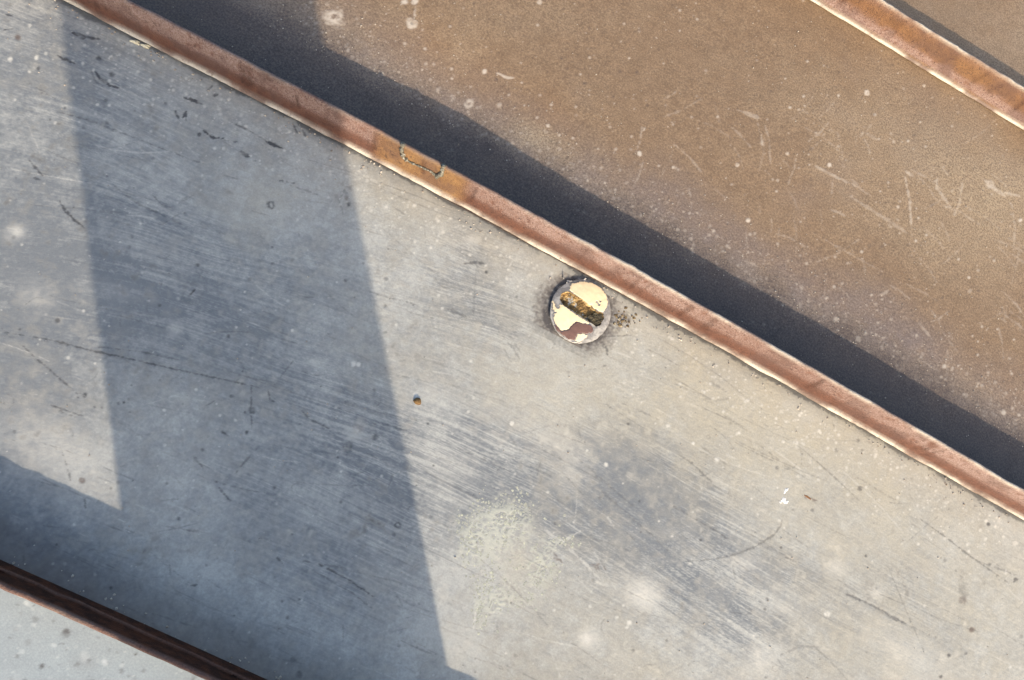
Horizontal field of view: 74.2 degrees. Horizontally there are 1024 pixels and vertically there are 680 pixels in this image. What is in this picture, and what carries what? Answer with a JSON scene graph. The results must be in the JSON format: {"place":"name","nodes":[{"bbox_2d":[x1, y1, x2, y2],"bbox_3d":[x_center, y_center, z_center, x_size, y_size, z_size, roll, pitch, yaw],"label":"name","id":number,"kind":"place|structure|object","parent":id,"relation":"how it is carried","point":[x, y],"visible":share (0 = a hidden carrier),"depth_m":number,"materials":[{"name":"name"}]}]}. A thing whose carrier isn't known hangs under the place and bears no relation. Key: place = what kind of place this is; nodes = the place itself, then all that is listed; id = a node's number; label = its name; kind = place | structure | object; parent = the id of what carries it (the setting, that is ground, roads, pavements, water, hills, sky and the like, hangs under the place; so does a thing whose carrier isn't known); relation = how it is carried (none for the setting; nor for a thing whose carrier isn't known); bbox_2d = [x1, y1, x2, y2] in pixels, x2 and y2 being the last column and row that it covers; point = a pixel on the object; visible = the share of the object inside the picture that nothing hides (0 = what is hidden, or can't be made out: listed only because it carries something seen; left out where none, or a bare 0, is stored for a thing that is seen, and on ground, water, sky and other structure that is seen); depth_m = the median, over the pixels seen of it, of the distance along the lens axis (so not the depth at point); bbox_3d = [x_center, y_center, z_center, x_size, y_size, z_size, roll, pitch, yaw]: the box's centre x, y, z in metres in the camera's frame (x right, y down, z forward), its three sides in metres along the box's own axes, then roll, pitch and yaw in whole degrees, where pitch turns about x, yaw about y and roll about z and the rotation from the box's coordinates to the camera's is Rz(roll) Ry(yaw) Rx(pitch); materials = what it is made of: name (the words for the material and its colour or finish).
{"place":"outdoors","nodes":[
{"label":"outdoors","id":0,"kind":"place"},
{"bbox_2d":[0,0,1023,679],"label":"metal roof","id":1,"kind":"structure","parent":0,"point":[664,480],"depth_m":0.42,"materials":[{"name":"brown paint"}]},
{"bbox_2d":[129,40,139,44],"bbox_3d":[-0.232,-0.183,0.415,0.007,0.002,0.003,28,73,-5],"label":"mortar crumb","id":2,"kind":"object","parent":1,"relation":"on","point":[136,42],"visible":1,"depth_m":0.41,"materials":[{"name":"beige concrete"}]},
{"bbox_2d":[140,44,150,48],"bbox_3d":[-0.226,-0.181,0.416,0.006,0.002,0.003,28,73,-5],"label":"mortar crumb","id":3,"kind":"object","parent":1,"relation":"on","point":[147,46],"visible":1,"depth_m":0.42,"materials":[{"name":"beige concrete"}]},
{"bbox_2d":[413,398,420,404],"bbox_3d":[-0.056,0.036,0.402,0.005,0.002,0.004,28,73,-5],"label":"rust nub","id":4,"kind":"object","parent":1,"relation":"on","point":[416,401],"visible":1,"depth_m":0.40},
{"bbox_2d":[0,0,1023,679],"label":"grit","id":5,"kind":"object","parent":1,"relation":"on","point":[550,278],"visible":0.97,"depth_m":0.45,"materials":[{"name":"gravel"}]},
{"bbox_2d":[448,485,580,634],"bbox_3d":[-0.002,0.122,0.396,0.081,0.001,0.077,-30,85,-17],"label":"lichen","id":6,"kind":"object","parent":1,"relation":"on","point":[478,610],"visible":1,"depth_m":0.40},
{"bbox_2d":[550,275,610,343],"bbox_3d":[0.044,-0.019,0.436,0.040,0.004,0.044,28,73,-5],"label":"screw head","id":7,"kind":"object","parent":1,"relation":"on","point":[570,323],"visible":1,"depth_m":0.44,"materials":[{"name":"cream paint"},{"name":"dirt"},{"name":"brown paint"}]},
{"bbox_2d":[613,302,642,327],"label":"paint crumbs","id":8,"kind":"object","parent":1,"relation":"on","point":[621,321],"visible":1,"depth_m":0.44,"materials":[{"name":"beige paint"}]},
{"bbox_2d":[779,488,788,503],"bbox_3d":[0.178,0.101,0.439,0.007,0.001,0.012,28,73,-5],"label":"bird dropping","id":9,"kind":"object","parent":1,"relation":"on","point":[784,499],"visible":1,"depth_m":0.44,"materials":[{"name":"white"}]}
]}

